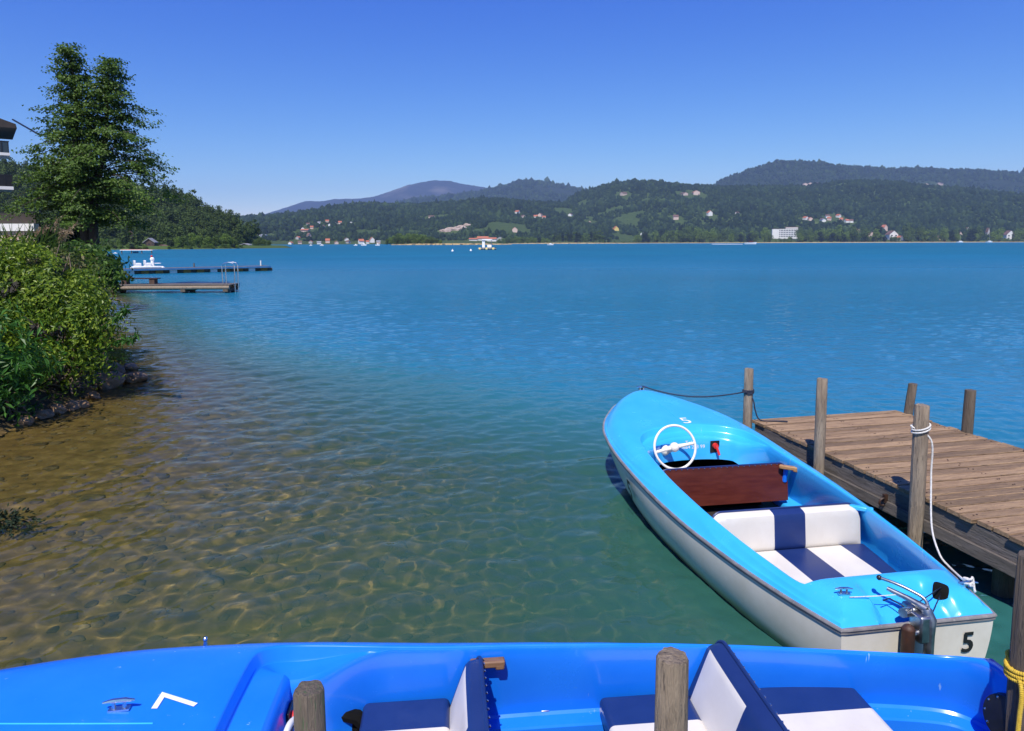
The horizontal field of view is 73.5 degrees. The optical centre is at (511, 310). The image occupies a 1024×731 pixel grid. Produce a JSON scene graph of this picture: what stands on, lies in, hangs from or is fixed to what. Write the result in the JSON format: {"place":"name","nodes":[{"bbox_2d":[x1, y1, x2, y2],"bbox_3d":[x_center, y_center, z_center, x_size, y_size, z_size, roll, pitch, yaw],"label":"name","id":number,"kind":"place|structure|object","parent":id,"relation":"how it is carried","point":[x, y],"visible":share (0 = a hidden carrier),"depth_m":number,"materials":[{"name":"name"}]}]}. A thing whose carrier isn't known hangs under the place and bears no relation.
{"place":"outdoors","nodes":[
{"label":"outdoors","id":0,"kind":"place"},
{"bbox_2d":[0,189,271,245],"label":"headland","id":1,"kind":"structure","parent":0,"point":[111,237],"depth_m":377.65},
{"bbox_2d":[0,157,261,245],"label":"headland forest","id":2,"kind":"object","parent":1,"relation":"on","point":[173,221],"visible":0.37,"depth_m":408.41,"materials":[{"name":"green plant"}]},
{"bbox_2d":[0,245,291,435],"bbox_3d":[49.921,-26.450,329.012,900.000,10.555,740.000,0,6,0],"label":"shore","id":3,"kind":"structure","parent":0,"point":[6,426],"depth_m":11.21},
{"bbox_2d":[0,118,36,231],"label":"lakeside house","id":4,"kind":"structure","parent":3,"relation":"on","point":[7,129],"depth_m":41.64,"materials":[{"name":"white concrete"}]},
{"bbox_2d":[0,212,38,241],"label":"terrace wall","id":5,"kind":"structure","parent":3,"relation":"on","point":[23,218],"depth_m":37.64,"materials":[{"name":"white concrete"}]},
{"bbox_2d":[15,415,34,425],"bbox_3d":[-7.068,1.610,9.906,0.284,0.190,0.223,-3,6,-25],"label":"rock","id":6,"kind":"object","parent":3,"relation":"on","point":[23,420],"visible":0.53,"depth_m":9.86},
{"bbox_2d":[0,219,51,261],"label":"plume grass","id":7,"kind":"object","parent":3,"relation":"on","point":[10,234],"depth_m":13.90,"materials":[{"name":"plant"}]},
{"bbox_2d":[1,218,68,283],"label":"plume grass","id":8,"kind":"object","parent":3,"relation":"on","point":[40,231],"depth_m":13.94,"materials":[{"name":"plant"}]},
{"bbox_2d":[0,300,72,427],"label":"shrub","id":9,"kind":"object","parent":3,"relation":"on","point":[16,363],"visible":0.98,"depth_m":9.78,"materials":[{"name":"green plant"}]},
{"bbox_2d":[33,409,54,419],"bbox_3d":[-7.053,1.574,10.312,0.215,0.193,0.280,4,7,34],"label":"rock","id":10,"kind":"object","parent":3,"relation":"on","point":[43,414],"visible":0.83,"depth_m":10.25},
{"bbox_2d":[13,215,101,246],"bbox_3d":[-26.177,-3.778,39.499,4.406,3.628,4.293,0,6,0],"label":"hedge","id":11,"kind":"object","parent":3,"relation":"on","point":[74,236],"visible":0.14,"depth_m":38.92,"materials":[{"name":"green plant"}]},
{"bbox_2d":[49,404,66,413],"bbox_3d":[-7.044,1.545,10.637,0.264,0.197,0.238,-1,6,-12],"label":"rock","id":12,"kind":"object","parent":3,"relation":"on","point":[58,408],"visible":0.73,"depth_m":10.58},
{"bbox_2d":[0,232,138,403],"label":"shrub","id":13,"kind":"object","parent":3,"relation":"on","point":[44,296],"visible":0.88,"depth_m":11.37,"materials":[{"name":"green plant"}]},
{"bbox_2d":[99,303,134,331],"bbox_3d":[-6.538,0.124,11.252,0.777,0.530,0.263,2,6,24],"label":"shrub shoot","id":14,"kind":"object","parent":13,"relation":"attached to","point":[123,312],"visible":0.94,"depth_m":11.18,"materials":[{"name":"green plant"}]},
{"bbox_2d":[103,331,142,353],"bbox_3d":[-6.391,0.518,11.176,0.990,0.496,0.236,2,6,22],"label":"shrub shoot","id":15,"kind":"object","parent":13,"relation":"attached to","point":[122,341],"visible":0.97,"depth_m":11.13,"materials":[{"name":"green plant"}]},
{"bbox_2d":[64,400,79,410],"bbox_3d":[-6.963,1.511,10.859,0.242,0.200,0.291,0,6,3],"label":"rock","id":16,"kind":"object","parent":3,"relation":"on","point":[70,405],"visible":0.76,"depth_m":10.79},
{"bbox_2d":[26,241,124,338],"bbox_3d":[-9.581,-0.270,14.940,3.148,2.532,1.968,2,6,22],"label":"shrub","id":17,"kind":"object","parent":3,"relation":"on","point":[79,263],"visible":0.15,"depth_m":14.71,"materials":[{"name":"green plant"}]},
{"bbox_2d":[49,214,111,269],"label":"plume grass","id":18,"kind":"object","parent":3,"relation":"on","point":[66,232],"depth_m":14.92,"materials":[{"name":"plant"}]},
{"bbox_2d":[77,400,89,407],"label":"rock","id":19,"kind":"object","parent":3,"relation":"on","point":[84,403],"visible":0.66,"depth_m":10.93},
{"bbox_2d":[48,238,133,293],"bbox_3d":[-16.857,-1.454,27.079,5.594,2.832,2.998,4,7,39],"label":"shrub","id":20,"kind":"object","parent":3,"relation":"on","point":[115,268],"visible":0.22,"depth_m":26.24,"materials":[{"name":"green plant"}]},
{"bbox_2d":[85,391,99,398],"bbox_3d":[-7.111,1.462,11.619,0.222,0.188,0.298,-5,7,-40],"label":"rock","id":21,"kind":"object","parent":3,"relation":"on","point":[93,395],"visible":0.85,"depth_m":11.54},
{"bbox_2d":[0,42,192,249],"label":"alder tree","id":22,"kind":"object","parent":3,"relation":"on","point":[86,189],"visible":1,"depth_m":36.82,"materials":[{"name":"green plant"}]},
{"bbox_2d":[92,371,124,389],"bbox_3d":[-7.359,1.322,12.493,0.519,0.429,0.426,-6,8,-43],"label":"rock","id":23,"kind":"object","parent":3,"relation":"on","point":[110,383],"visible":0.52,"depth_m":12.36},
{"bbox_2d":[107,362,125,372],"bbox_3d":[-8.019,1.212,13.878,0.386,0.346,0.368,3,7,31],"label":"rock","id":24,"kind":"object","parent":3,"relation":"on","point":[120,368],"visible":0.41,"depth_m":13.78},
{"bbox_2d":[123,363,137,369],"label":"rock","id":25,"kind":"object","parent":3,"relation":"on","point":[129,366],"visible":0.7,"depth_m":14.22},
{"bbox_2d":[124,372,147,382],"bbox_3d":[-7.175,1.286,13.050,0.391,0.287,0.491,1,6,15],"label":"rock","id":26,"kind":"object","parent":3,"relation":"on","point":[132,377],"visible":0.75,"depth_m":12.92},
{"bbox_2d":[142,238,157,245],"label":"house","id":27,"kind":"structure","parent":3,"relation":"on","point":[150,242],"depth_m":320.60,"materials":[{"name":"grey wood"}]},
{"bbox_2d":[105,262,239,293],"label":"wooden jetty","id":28,"kind":"object","parent":3,"relation":"on","point":[226,287],"visible":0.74,"depth_m":36.04,"materials":[{"name":"brown wood"}]},
{"bbox_2d":[121,273,160,283],"bbox_3d":[-20.073,-1.866,36.840,2.185,0.861,0.420,0,6,0],"label":"bench","id":29,"kind":"object","parent":28,"relation":"on","point":[153,280],"visible":0.54,"depth_m":36.70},
{"bbox_2d":[173,236,181,245],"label":"tree","id":30,"kind":"object","parent":3,"relation":"on","point":[177,240],"visible":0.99,"depth_m":314.48,"materials":[{"name":"green plant"}]},
{"bbox_2d":[181,234,189,246],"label":"tree","id":31,"kind":"object","parent":3,"relation":"on","point":[184,242],"visible":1,"depth_m":317.01,"materials":[{"name":"green plant"}]},
{"bbox_2d":[187,232,198,245],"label":"tree","id":32,"kind":"object","parent":3,"relation":"on","point":[192,240],"visible":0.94,"depth_m":321.44,"materials":[{"name":"green plant"}]},
{"bbox_2d":[195,235,204,245],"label":"tree","id":33,"kind":"object","parent":3,"relation":"on","point":[200,241],"visible":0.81,"depth_m":326.16,"materials":[{"name":"green plant"}]},
{"bbox_2d":[203,236,214,245],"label":"tree","id":34,"kind":"object","parent":3,"relation":"on","point":[207,240],"visible":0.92,"depth_m":331.11,"materials":[{"name":"green plant"}]},
{"bbox_2d":[211,235,220,245],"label":"tree","id":35,"kind":"object","parent":3,"relation":"on","point":[216,240],"visible":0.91,"depth_m":336.23,"materials":[{"name":"green plant"}]},
{"bbox_2d":[222,233,231,245],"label":"tree","id":36,"kind":"object","parent":3,"relation":"on","point":[227,238],"visible":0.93,"depth_m":342.61,"materials":[{"name":"green plant"}]},
{"bbox_2d":[293,680,325,730],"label":"mooring post","id":37,"kind":"object","parent":3,"relation":"on","point":[309,705],"visible":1,"depth_m":1.72,"materials":[{"name":"wood"}]},
{"bbox_2d":[654,646,688,730],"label":"mooring post","id":38,"kind":"object","parent":3,"relation":"on","point":[671,688],"visible":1,"depth_m":1.69,"materials":[{"name":"wood"}]},
{"bbox_2d":[743,368,753,428],"bbox_3d":[2.716,2.033,7.991,0.109,2.758,0.109,0,6,0],"label":"mooring post","id":39,"kind":"object","parent":3,"relation":"on","point":[747,399],"visible":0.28,"depth_m":7.85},
{"bbox_2d":[641,386,787,421],"bbox_3d":[2.330,1.057,8.117,1.739,0.384,0.189,3,6,28],"label":"bow rope","id":40,"kind":"object","parent":39,"relation":"attached to","point":[747,392],"visible":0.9,"depth_m":7.87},
{"bbox_2d":[813,377,827,474],"bbox_3d":[2.969,2.089,6.694,0.105,2.902,0.106,0,6,0],"label":"mooring post","id":41,"kind":"object","parent":3,"relation":"on","point":[820,427],"visible":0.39,"depth_m":6.56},
{"bbox_2d":[752,410,1023,597],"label":"wooden dock","id":42,"kind":"object","parent":3,"relation":"on","point":[978,497],"visible":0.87,"depth_m":6.19,"materials":[{"name":"brown wood"}]},
{"bbox_2d":[904,383,917,414],"bbox_3d":[4.660,2.119,8.302,0.354,2.515,0.105,0,6,0],"label":"mooring post","id":43,"kind":"object","parent":3,"relation":"on","point":[910,398],"visible":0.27,"depth_m":8.16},
{"bbox_2d":[907,403,929,548],"bbox_3d":[3.239,2.193,5.550,0.113,2.920,0.112,0,6,0],"label":"mooring post","id":44,"kind":"object","parent":3,"relation":"on","point":[917,489],"visible":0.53,"depth_m":5.43,"materials":[{"name":"wood"}]},
{"bbox_2d":[910,423,975,592],"bbox_3d":[3.052,1.390,4.827,0.168,0.886,1.471,2,6,17],"label":"stern rope","id":45,"kind":"object","parent":44,"relation":"attached to","point":[972,582],"visible":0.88,"depth_m":5.28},
{"bbox_2d":[961,389,975,433],"bbox_3d":[4.906,2.149,7.497,0.159,2.611,0.109,0,6,0],"label":"mooring post","id":46,"kind":"object","parent":3,"relation":"on","point":[968,415],"visible":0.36,"depth_m":7.35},
{"bbox_2d":[1005,550,1023,730],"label":"mooring post","id":47,"kind":"object","parent":3,"relation":"on","point":[1016,654],"visible":0.92,"depth_m":3.07,"materials":[{"name":"wood"}]},
{"bbox_2d":[1003,649,1023,730],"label":"post rope","id":48,"kind":"object","parent":47,"relation":"attached to","point":[1012,674],"visible":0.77,"depth_m":3.05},
{"bbox_2d":[265,180,485,214],"bbox_3d":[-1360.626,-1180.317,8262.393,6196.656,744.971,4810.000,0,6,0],"label":"mountain","id":49,"kind":"structure","parent":0,"point":[432,187],"depth_m":7638.72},
{"bbox_2d":[239,205,660,244],"bbox_3d":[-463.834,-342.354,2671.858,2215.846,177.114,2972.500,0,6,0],"label":"hill","id":50,"kind":"structure","parent":0,"point":[499,226],"depth_m":1679.22,"materials":[{"name":"plant"}]},
{"bbox_2d":[233,195,658,240],"bbox_3d":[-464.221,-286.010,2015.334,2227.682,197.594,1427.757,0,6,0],"label":"forest","id":51,"kind":"object","parent":50,"relation":"on","point":[481,211],"visible":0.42,"depth_m":1872.41,"materials":[{"name":"plant"}]},
{"bbox_2d":[391,243,511,244],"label":"spit","id":52,"kind":"structure","parent":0,"point":[453,244],"depth_m":824.86,"materials":[{"name":"soil"}]},
{"bbox_2d":[393,233,400,243],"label":"tree","id":53,"kind":"object","parent":52,"relation":"on","point":[396,239],"visible":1,"depth_m":837.21,"materials":[{"name":"green plant"}]},
{"bbox_2d":[398,234,407,243],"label":"tree","id":54,"kind":"object","parent":52,"relation":"on","point":[403,238],"visible":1,"depth_m":838.25,"materials":[{"name":"green plant"}]},
{"bbox_2d":[409,233,416,242],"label":"tree","id":55,"kind":"object","parent":52,"relation":"on","point":[411,238],"visible":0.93,"depth_m":843.04,"materials":[{"name":"green plant"}]},
{"bbox_2d":[416,234,423,243],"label":"tree","id":56,"kind":"object","parent":52,"relation":"on","point":[420,239],"visible":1,"depth_m":833.00,"materials":[{"name":"green plant"}]},
{"bbox_2d":[0,242,1023,669],"bbox_3d":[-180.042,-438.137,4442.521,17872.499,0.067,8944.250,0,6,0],"label":"lake water","id":57,"kind":"structure","parent":0,"point":[350,442],"depth_m":9.97,"materials":[{"name":"liquid"}]},
{"bbox_2d":[0,502,49,535],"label":"water weed","id":58,"kind":"object","parent":57,"relation":"in","point":[15,519],"visible":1,"depth_m":6.32,"materials":[{"name":"green plant"}]},
{"bbox_2d":[120,249,152,253],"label":"landing stage","id":59,"kind":"object","parent":57,"relation":"in","point":[131,250],"visible":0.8,"depth_m":180.55,"materials":[{"name":"white wood"}]},
{"bbox_2d":[130,255,163,267],"bbox_3d":[-34.093,-4.367,64.009,3.018,1.600,1.480,-4,7,-35],"label":"pedal boat","id":60,"kind":"object","parent":57,"relation":"on","point":[146,265],"visible":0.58,"depth_m":63.61,"materials":[{"name":"white plastic"}]},
{"bbox_2d":[123,260,271,273],"bbox_3d":[-28.419,-3.932,62.497,12.429,1.060,2.260,-4,7,-35],"label":"pontoon","id":61,"kind":"object","parent":57,"relation":"on","point":[260,267],"visible":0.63,"depth_m":61.66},
{"bbox_2d":[478,239,495,249],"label":"diving platform","id":62,"kind":"structure","parent":57,"relation":"on","point":[489,247],"depth_m":252.44,"materials":[{"name":"white plastic"}]},
{"bbox_2d":[0,636,1006,730],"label":"motor boat","id":63,"kind":"object","parent":57,"relation":"on","point":[518,686],"visible":0.91,"depth_m":3.30,"materials":[{"name":"plastic"}]},
{"bbox_2d":[602,386,996,657],"bbox_3d":[1.993,1.720,6.305,1.748,1.118,4.902,-1,6,-9],"label":"motor boat","id":64,"kind":"object","parent":57,"relation":"on","point":[778,544],"visible":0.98,"depth_m":5.26,"materials":[{"name":"plastic"}]},
{"bbox_2d":[0,0,1023,214],"label":"sky","id":65,"kind":"structure","parent":0,"point":[266,106],"materials":[{"name":"blue"}]},
{"bbox_2d":[457,181,576,201],"bbox_3d":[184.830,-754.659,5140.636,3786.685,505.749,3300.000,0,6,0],"label":"forested hill","id":66,"kind":"structure","parent":0,"point":[558,190],"depth_m":4986.65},
{"bbox_2d":[396,176,588,202],"bbox_3d":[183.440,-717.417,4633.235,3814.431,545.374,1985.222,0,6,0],"label":"forest behind","id":67,"kind":"object","parent":66,"relation":"on","point":[514,187],"visible":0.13,"depth_m":5032.84,"materials":[{"name":"plant"}]},
{"bbox_2d":[509,243,632,243],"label":"spit","id":68,"kind":"structure","parent":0,"point":[571,243],"depth_m":1329.99,"materials":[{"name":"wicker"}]},
{"bbox_2d":[577,183,967,242],"bbox_3d":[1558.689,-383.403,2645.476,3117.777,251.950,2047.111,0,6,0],"label":"hill","id":69,"kind":"structure","parent":0,"point":[630,218],"depth_m":2055.39,"materials":[{"name":"plant"}]},
{"bbox_2d":[772,227,797,238],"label":"hotel","id":70,"kind":"structure","parent":69,"relation":"on","point":[786,232],"depth_m":1745.76,"materials":[{"name":"white concrete"}]},
{"bbox_2d":[565,178,1023,238],"bbox_3d":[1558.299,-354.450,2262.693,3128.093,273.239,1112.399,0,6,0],"label":"forest","id":71,"kind":"object","parent":69,"relation":"on","point":[747,196],"visible":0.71,"depth_m":2208.53,"materials":[{"name":"plant"}]},
{"bbox_2d":[885,230,898,239],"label":"house","id":72,"kind":"structure","parent":69,"relation":"on","point":[892,233],"depth_m":1715.69,"materials":[{"name":"white concrete"}]},
{"bbox_2d":[901,222,913,234],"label":"tree","id":73,"kind":"object","parent":69,"relation":"on","point":[907,227],"visible":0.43,"depth_m":1674.74,"materials":[{"name":"green plant"}]},
{"bbox_2d":[962,226,972,238],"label":"tree","id":74,"kind":"object","parent":69,"relation":"on","point":[965,234],"visible":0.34,"depth_m":1678.82,"materials":[{"name":"green plant"}]},
{"bbox_2d":[710,242,912,242],"bbox_3d":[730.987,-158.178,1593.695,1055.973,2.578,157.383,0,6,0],"label":"shore","id":75,"kind":"structure","parent":0,"point":[815,242],"depth_m":1528.04,"materials":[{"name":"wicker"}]},
{"bbox_2d":[667,230,674,241],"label":"tree","id":76,"kind":"object","parent":75,"relation":"on","point":[670,235],"visible":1,"depth_m":1598.21,"materials":[{"name":"green plant"}]},
{"bbox_2d":[677,230,685,241],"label":"tree","id":77,"kind":"object","parent":75,"relation":"on","point":[681,235],"visible":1,"depth_m":1565.29,"materials":[{"name":"green plant"}]},
{"bbox_2d":[684,224,696,241],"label":"tree","id":78,"kind":"object","parent":75,"relation":"on","point":[689,228],"visible":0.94,"depth_m":1584.49,"materials":[{"name":"green plant"}]},
{"bbox_2d":[685,228,695,242],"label":"tree","id":79,"kind":"object","parent":75,"relation":"on","point":[687,238],"visible":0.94,"depth_m":1584.83,"materials":[{"name":"green plant"}]},
{"bbox_2d":[694,226,702,242],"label":"tree","id":80,"kind":"object","parent":75,"relation":"on","point":[699,231],"visible":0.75,"depth_m":1639.49,"materials":[{"name":"green plant"}]},
{"bbox_2d":[699,230,707,242],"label":"tree","id":81,"kind":"object","parent":75,"relation":"on","point":[703,236],"visible":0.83,"depth_m":1634.49,"materials":[{"name":"green plant"}]},
{"bbox_2d":[721,228,728,240],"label":"tree","id":82,"kind":"object","parent":75,"relation":"on","point":[724,236],"visible":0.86,"depth_m":1641.87,"materials":[{"name":"green plant"}]},
{"bbox_2d":[750,231,757,241],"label":"tree","id":83,"kind":"object","parent":75,"relation":"on","point":[753,235],"visible":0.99,"depth_m":1639.48,"materials":[{"name":"green plant"}]},
{"bbox_2d":[761,230,767,241],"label":"tree","id":84,"kind":"object","parent":75,"relation":"on","point":[764,235],"visible":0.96,"depth_m":1611.61,"materials":[{"name":"green plant"}]},
{"bbox_2d":[796,232,804,241],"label":"tree","id":85,"kind":"object","parent":75,"relation":"on","point":[800,237],"visible":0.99,"depth_m":1609.88,"materials":[{"name":"green plant"}]},
{"bbox_2d":[817,232,823,241],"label":"tree","id":86,"kind":"object","parent":75,"relation":"on","point":[821,238],"visible":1,"depth_m":1563.55,"materials":[{"name":"green plant"}]},
{"bbox_2d":[823,228,831,241],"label":"tree","id":87,"kind":"object","parent":75,"relation":"on","point":[826,234],"visible":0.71,"depth_m":1654.59,"materials":[{"name":"green plant"}]},
{"bbox_2d":[828,232,835,241],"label":"tree","id":88,"kind":"object","parent":75,"relation":"on","point":[832,238],"visible":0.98,"depth_m":1586.47,"materials":[{"name":"green plant"}]},
{"bbox_2d":[837,229,844,241],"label":"tree","id":89,"kind":"object","parent":75,"relation":"on","point":[838,234],"visible":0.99,"depth_m":1559.65,"materials":[{"name":"green plant"}]},
{"bbox_2d":[849,226,860,241],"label":"tree","id":90,"kind":"object","parent":75,"relation":"on","point":[853,234],"visible":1,"depth_m":1553.03,"materials":[{"name":"green plant"}]},
{"bbox_2d":[861,228,870,241],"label":"tree","id":91,"kind":"object","parent":75,"relation":"on","point":[866,232],"visible":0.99,"depth_m":1573.61,"materials":[{"name":"green plant"}]},
{"bbox_2d":[870,228,881,241],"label":"tree","id":92,"kind":"object","parent":75,"relation":"on","point":[877,234],"visible":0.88,"depth_m":1611.85,"materials":[{"name":"green plant"}]},
{"bbox_2d":[873,224,882,241],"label":"tree","id":93,"kind":"object","parent":75,"relation":"on","point":[879,227],"visible":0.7,"depth_m":1618.06,"materials":[{"name":"green plant"}]},
{"bbox_2d":[903,229,913,240],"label":"tree","id":94,"kind":"object","parent":75,"relation":"on","point":[906,237],"visible":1,"depth_m":1568.58,"materials":[{"name":"green plant"}]},
{"bbox_2d":[914,226,925,241],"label":"tree","id":95,"kind":"object","parent":75,"relation":"on","point":[920,231],"visible":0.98,"depth_m":1623.36,"materials":[{"name":"green plant"}]},
{"bbox_2d":[921,229,929,241],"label":"tree","id":96,"kind":"object","parent":75,"relation":"on","point":[925,233],"visible":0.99,"depth_m":1613.74,"materials":[{"name":"green plant"}]},
{"bbox_2d":[928,232,935,241],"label":"tree","id":97,"kind":"object","parent":75,"relation":"on","point":[932,237],"visible":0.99,"depth_m":1623.86,"materials":[{"name":"green plant"}]},
{"bbox_2d":[929,228,937,241],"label":"tree","id":98,"kind":"object","parent":75,"relation":"on","point":[935,232],"visible":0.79,"depth_m":1631.88,"materials":[{"name":"green plant"}]},
{"bbox_2d":[939,227,949,241],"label":"tree","id":99,"kind":"object","parent":75,"relation":"on","point":[945,234],"visible":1,"depth_m":1625.71,"materials":[{"name":"green plant"}]},
{"bbox_2d":[949,230,954,241],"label":"tree","id":100,"kind":"object","parent":75,"relation":"on","point":[951,234],"visible":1,"depth_m":1558.64,"materials":[{"name":"green plant"}]},
{"bbox_2d":[966,228,977,241],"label":"tree","id":101,"kind":"object","parent":75,"relation":"on","point":[971,237],"visible":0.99,"depth_m":1551.28,"materials":[{"name":"green plant"}]},
{"bbox_2d":[977,226,983,241],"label":"tree","id":102,"kind":"object","parent":75,"relation":"on","point":[980,231],"visible":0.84,"depth_m":1615.12,"materials":[{"name":"green plant"}]},
{"bbox_2d":[989,231,999,240],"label":"tree","id":103,"kind":"object","parent":75,"relation":"on","point":[995,237],"visible":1,"depth_m":1596.20,"materials":[{"name":"green plant"}]},
{"bbox_2d":[996,229,1002,241],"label":"tree","id":104,"kind":"object","parent":75,"relation":"on","point":[999,233],"visible":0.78,"depth_m":1608.53,"materials":[{"name":"green plant"}]},
{"bbox_2d":[1013,229,1022,241],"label":"tree","id":105,"kind":"object","parent":75,"relation":"on","point":[1018,234],"visible":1,"depth_m":1589.64,"materials":[{"name":"green plant"}]},
{"bbox_2d":[719,163,1023,192],"bbox_3d":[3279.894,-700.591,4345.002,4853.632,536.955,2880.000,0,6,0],"label":"hill","id":106,"kind":"structure","parent":0,"point":[997,183],"depth_m":4016.42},
{"bbox_2d":[713,159,1023,193],"bbox_3d":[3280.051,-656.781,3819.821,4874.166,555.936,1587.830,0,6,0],"label":"forest","id":107,"kind":"object","parent":106,"relation":"on","point":[956,174],"visible":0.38,"depth_m":4158.16,"materials":[{"name":"plant"}]},
{"bbox_2d":[874,201,1023,241],"bbox_3d":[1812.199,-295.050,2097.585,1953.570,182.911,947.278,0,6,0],"label":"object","id":108,"kind":"structure","parent":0,"point":[1010,240],"depth_m":1676.24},
{"bbox_2d":[852,194,1023,241],"bbox_3d":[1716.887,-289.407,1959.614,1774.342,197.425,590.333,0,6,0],"label":"forested hillside","id":109,"kind":"structure","parent":108,"relation":"on","point":[1013,215],"depth_m":1977.38,"materials":[{"name":"plant"}]},
{"bbox_2d":[1002,230,1012,238],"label":"house","id":110,"kind":"structure","parent":108,"relation":"on","point":[1008,234],"depth_m":1693.06,"materials":[{"name":"white tile"}]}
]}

